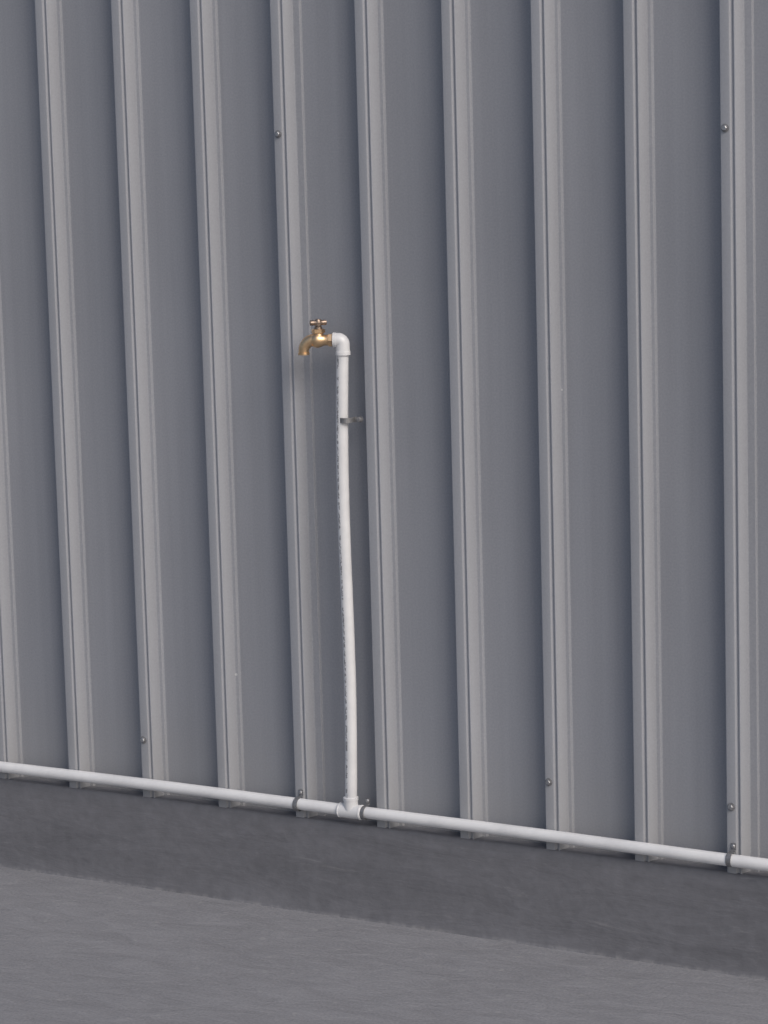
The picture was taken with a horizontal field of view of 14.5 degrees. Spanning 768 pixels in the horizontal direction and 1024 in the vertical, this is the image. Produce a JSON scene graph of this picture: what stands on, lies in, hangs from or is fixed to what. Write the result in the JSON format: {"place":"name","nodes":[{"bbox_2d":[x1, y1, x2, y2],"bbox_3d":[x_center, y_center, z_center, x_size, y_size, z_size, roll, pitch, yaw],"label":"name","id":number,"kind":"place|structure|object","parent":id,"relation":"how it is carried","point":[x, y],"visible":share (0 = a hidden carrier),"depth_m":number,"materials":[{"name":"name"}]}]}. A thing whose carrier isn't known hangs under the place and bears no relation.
{"place":"outdoors","nodes":[
{"label":"outdoors","id":0,"kind":"place"},
{"bbox_2d":[0,867,767,1023],"bbox_3d":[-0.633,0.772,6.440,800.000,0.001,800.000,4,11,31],"label":"ground","id":1,"kind":"structure","parent":0,"point":[77,951],"depth_m":5.71,"materials":[{"name":"grey concrete"}]},
{"bbox_2d":[0,777,767,980],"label":"concrete kerb","id":2,"kind":"structure","parent":1,"relation":"on","point":[694,916],"depth_m":5.99,"materials":[{"name":"grey concrete"}]},
{"bbox_2d":[140,125,732,809],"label":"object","id":3,"kind":"structure","parent":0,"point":[724,127],"depth_m":5.78,"materials":[{"name":"metal"}]},
{"bbox_2d":[0,0,767,873],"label":"cladding sheet","id":4,"kind":"object","parent":3,"relation":"attached to","point":[514,252],"visible":1,"depth_m":5.86,"materials":[{"name":"paint"}]},
{"bbox_2d":[0,332,767,870],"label":"white water pipe","id":5,"kind":"object","parent":4,"relation":"attached to","point":[348,806],"visible":1,"depth_m":5.93,"materials":[{"name":"plastic"}]},
{"bbox_2d":[298,319,331,354],"bbox_3d":[-0.132,-0.340,5.865,0.072,0.070,0.030,0,9,7],"label":"brass water tap","id":6,"kind":"object","parent":5,"relation":"attached to","point":[317,338],"visible":1,"depth_m":5.86,"materials":[{"name":"gold metal"}]},
{"bbox_2d":[721,124,728,131],"bbox_3d":[0.609,-0.686,5.396,0.016,0.016,0.002,4,11,31],"label":"screw","id":7,"kind":"object","parent":4,"relation":"attached to","point":[727,125],"visible":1,"depth_m":5.39,"materials":[{"name":"grey metal"}]}
]}

